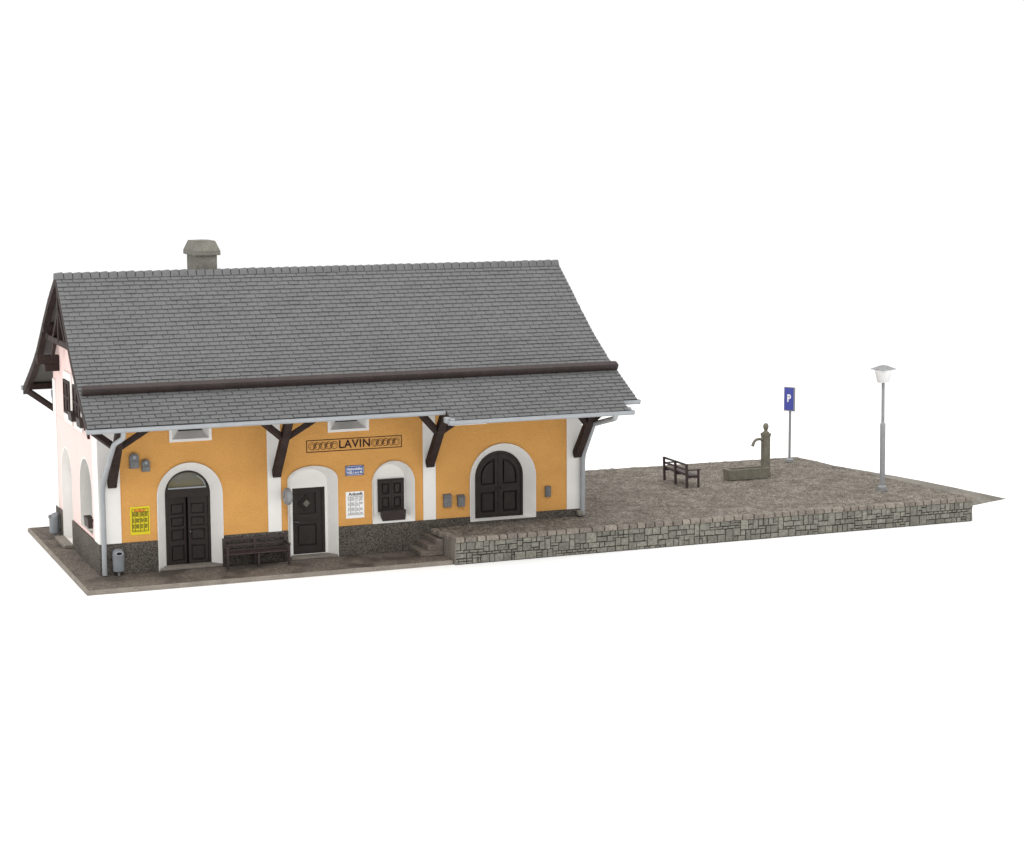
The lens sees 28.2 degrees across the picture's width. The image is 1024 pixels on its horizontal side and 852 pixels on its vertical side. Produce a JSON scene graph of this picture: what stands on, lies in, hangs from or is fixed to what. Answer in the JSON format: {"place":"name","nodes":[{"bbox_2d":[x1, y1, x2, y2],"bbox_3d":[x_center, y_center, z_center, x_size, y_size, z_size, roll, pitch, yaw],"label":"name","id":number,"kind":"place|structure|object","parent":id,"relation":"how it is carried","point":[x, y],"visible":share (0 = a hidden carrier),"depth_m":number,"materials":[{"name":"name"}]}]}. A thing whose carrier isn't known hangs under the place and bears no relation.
{"place":"outdoors","nodes":[
{"label":"outdoors","id":0,"kind":"place"},
{"bbox_2d":[30,526,450,590],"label":"pavement","id":1,"kind":"structure","parent":0,"point":[82,570],"depth_m":59.17,"materials":[{"name":"grey stone"}]},
{"bbox_2d":[48,512,59,536],"bbox_3d":[-14.395,3.101,64.047,0.357,0.770,0.343,-3,8,-22],"label":"litter bin","id":2,"kind":"object","parent":1,"relation":"on","point":[54,522],"visible":1,"depth_m":63.92,"materials":[{"name":"grey metal"}]},
{"bbox_2d":[112,548,124,575],"bbox_3d":[-11.238,3.892,58.153,0.343,0.770,0.357,-3,8,-22],"label":"litter bin","id":3,"kind":"object","parent":1,"relation":"on","point":[118,559],"visible":1,"depth_m":58.03,"materials":[{"name":"grey metal"}]},
{"bbox_2d":[222,534,290,568],"bbox_3d":[-7.465,3.666,59.527,1.920,0.819,0.560,-3,8,-22],"label":"bench","id":4,"kind":"object","parent":1,"relation":"on","point":[254,551],"visible":1,"depth_m":59.58,"materials":[{"name":"brown wood"}]},
{"bbox_2d":[21,239,640,575],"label":"station building","id":5,"kind":"structure","parent":1,"relation":"on","point":[230,403],"depth_m":60.69,"materials":[{"name":"orange paint"}]},
{"bbox_2d":[62,370,72,425],"bbox_3d":[-13.463,-0.851,61.681,0.075,1.558,1.290,-3,8,-22],"label":"attic window","id":6,"kind":"structure","parent":5,"relation":"in","point":[67,377],"depth_m":61.61,"materials":[{"name":"white paint"}]},
{"bbox_2d":[67,411,75,421],"bbox_3d":[-13.120,-0.290,60.683,0.154,0.276,0.598,-3,8,-22],"label":"flower box","id":7,"kind":"object","parent":5,"relation":"attached to","point":[71,416],"visible":0.95,"depth_m":60.44,"materials":[{"name":"brown wood"}]},
{"bbox_2d":[72,376,83,432],"bbox_3d":[-12.851,-0.651,60.189,0.075,1.558,1.340,-3,8,-22],"label":"attic window","id":8,"kind":"structure","parent":5,"relation":"in","point":[75,404],"depth_m":60.28,"materials":[{"name":"white paint"}]},
{"bbox_2d":[76,417,84,428],"bbox_3d":[-12.596,-0.098,59.410,0.154,0.276,0.578,-3,8,-22],"label":"flower box","id":9,"kind":"object","parent":5,"relation":"attached to","point":[79,422],"visible":0.81,"depth_m":59.18,"materials":[{"name":"brown wood"}]},
{"bbox_2d":[84,515,92,528],"bbox_3d":[-12.311,2.791,59.305,0.209,0.296,0.698,-3,8,-22],"label":"flower box","id":10,"kind":"object","parent":5,"relation":"attached to","point":[88,521],"visible":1,"depth_m":59.03,"materials":[{"name":"brown wood"}]},
{"bbox_2d":[129,453,138,468],"bbox_3d":[-10.787,0.996,58.126,0.270,0.440,0.126,-3,8,-22],"label":"meter box","id":11,"kind":"object","parent":5,"relation":"attached to","point":[133,460],"visible":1,"depth_m":58.08,"materials":[{"name":"grey plastic"}]},
{"bbox_2d":[130,461,138,468],"bbox_3d":[-10.770,1.112,58.099,0.246,0.193,0.019,-3,8,-22],"label":"lower door","id":12,"kind":"structure","parent":11,"relation":"in","point":[132,464],"depth_m":58.09,"materials":[{"name":"grey plastic"}]},
{"bbox_2d":[130,506,149,534],"bbox_3d":[-10.679,2.718,58.464,0.565,0.815,0.014,-3,8,-22],"label":"departure timetable","id":13,"kind":"object","parent":5,"relation":"attached to","point":[139,520],"visible":1,"depth_m":58.46,"materials":[{"name":"yellow paper"}]},
{"bbox_2d":[141,459,149,471],"bbox_3d":[-10.481,1.131,58.270,0.230,0.350,0.126,-3,8,-22],"label":"meter box","id":14,"kind":"object","parent":5,"relation":"attached to","point":[145,465],"visible":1,"depth_m":58.23,"materials":[{"name":"grey plastic"}]},
{"bbox_2d":[143,466,149,471],"bbox_3d":[-10.464,1.225,58.240,0.206,0.148,0.019,-3,8,-22],"label":"lower door","id":15,"kind":"structure","parent":14,"relation":"in","point":[145,468],"depth_m":58.23,"materials":[{"name":"grey plastic"}]},
{"bbox_2d":[165,470,211,564],"bbox_3d":[-9.497,2.657,59.455,1.330,2.800,0.352,-3,8,-22],"label":"entrance door","id":16,"kind":"structure","parent":5,"relation":"in","point":[187,494],"depth_m":59.39,"materials":[{"name":"black wood"}]},
{"bbox_2d":[283,488,292,504],"bbox_3d":[-6.596,2.062,59.737,0.212,0.500,0.588,-3,8,-22],"label":"platform clock","id":17,"kind":"object","parent":5,"relation":"attached to","point":[287,496],"visible":1,"depth_m":59.53,"materials":[{"name":"grey plastic"}]},
{"bbox_2d":[292,486,325,554],"bbox_3d":[-6.069,2.815,60.751,1.000,2.000,0.155,-3,8,-22],"label":"side door","id":18,"kind":"structure","parent":5,"relation":"in","point":[308,503],"depth_m":60.77,"materials":[{"name":"black wood"}]},
{"bbox_2d":[345,465,363,475],"bbox_3d":[-4.694,1.327,60.724,0.580,0.305,0.029,-3,8,-22],"label":"enamel sign","id":19,"kind":"object","parent":5,"relation":"attached to","point":[353,470],"visible":1,"depth_m":60.72,"materials":[{"name":"blue metal"}]},
{"bbox_2d":[346,491,363,518],"bbox_3d":[-4.693,2.356,60.872,0.570,0.805,0.014,-3,8,-22],"label":"arrival timetable","id":20,"kind":"object","parent":5,"relation":"attached to","point":[355,504],"visible":1,"depth_m":60.87,"materials":[{"name":"white paper"}]},
{"bbox_2d":[377,478,403,511],"bbox_3d":[-3.661,2.082,61.541,0.820,0.990,0.084,-3,8,-22],"label":"shuttered window","id":21,"kind":"structure","parent":5,"relation":"in","point":[390,492],"depth_m":61.50,"materials":[{"name":"brown wood"}]},
{"bbox_2d":[380,508,405,520],"bbox_3d":[-3.587,2.678,61.471,0.758,0.316,0.229,-3,8,-22],"label":"flower box","id":22,"kind":"object","parent":5,"relation":"attached to","point":[392,514],"visible":1,"depth_m":61.37,"materials":[{"name":"brown wood"}]},
{"bbox_2d":[443,493,451,506],"bbox_3d":[-1.962,2.267,61.918,0.274,0.408,0.127,-3,8,-22],"label":"letter box","id":23,"kind":"object","parent":5,"relation":"attached to","point":[447,500],"visible":1,"depth_m":61.89,"materials":[{"name":"grey metal"}]},
{"bbox_2d":[456,494,465,506],"bbox_3d":[-1.549,2.276,62.061,0.244,0.368,0.177,-3,8,-22],"label":"letter box","id":24,"kind":"object","parent":5,"relation":"attached to","point":[461,500],"visible":1,"depth_m":62.02,"materials":[{"name":"grey metal"}]},
{"bbox_2d":[475,451,522,517],"bbox_3d":[-0.416,1.776,62.928,1.590,2.065,0.180,-3,8,-22],"label":"freight door","id":25,"kind":"structure","parent":5,"relation":"in","point":[499,475],"depth_m":62.93,"materials":[{"name":"brown wood"}]},
{"bbox_2d":[545,486,550,496],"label":"switch box","id":26,"kind":"object","parent":5,"relation":"attached to","point":[547,491],"visible":1,"depth_m":63.11,"materials":[{"name":"grey plastic"}]},
{"bbox_2d":[0,349,1023,851],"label":"ground","id":27,"kind":"structure","parent":0,"point":[854,691],"depth_m":47.29,"materials":[{"name":"white"}]},
{"bbox_2d":[28,526,452,595],"bbox_3d":[-8.685,3.689,62.946,10.775,0.129,10.370,-3,8,-22],"label":"pavement edge","id":28,"kind":"object","parent":27,"relation":"on","point":[83,588],"visible":0.67,"depth_m":58.30,"materials":[{"name":"grey stone"}]},
{"bbox_2d":[409,457,1005,564],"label":"platform","id":29,"kind":"structure","parent":27,"relation":"on","point":[633,508],"depth_m":65.27,"materials":[{"name":"stone"}]},
{"bbox_2d":[663,456,700,487],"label":"bench","id":30,"kind":"object","parent":29,"relation":"on","point":[675,469],"visible":1,"depth_m":69.47,"materials":[{"name":"brown wood"}]},
{"bbox_2d":[723,423,770,480],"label":"water fountain","id":31,"kind":"object","parent":29,"relation":"on","point":[745,473],"visible":1,"depth_m":70.69,"materials":[{"name":"stone"}]},
{"bbox_2d":[784,387,794,462],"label":"parking sign","id":32,"kind":"object","parent":29,"relation":"on","point":[789,399],"visible":1,"depth_m":74.21,"materials":[{"name":"blue metal"}]},
{"bbox_2d":[871,365,894,490],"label":"street lamp","id":33,"kind":"object","parent":29,"relation":"on","point":[883,373],"visible":1,"depth_m":67.84,"materials":[{"name":"grey metal"}]},
{"bbox_2d":[0,0,1023,398],"label":"sky","id":34,"kind":"structure","parent":0,"point":[708,181],"materials":[{"name":"white"}]}
]}

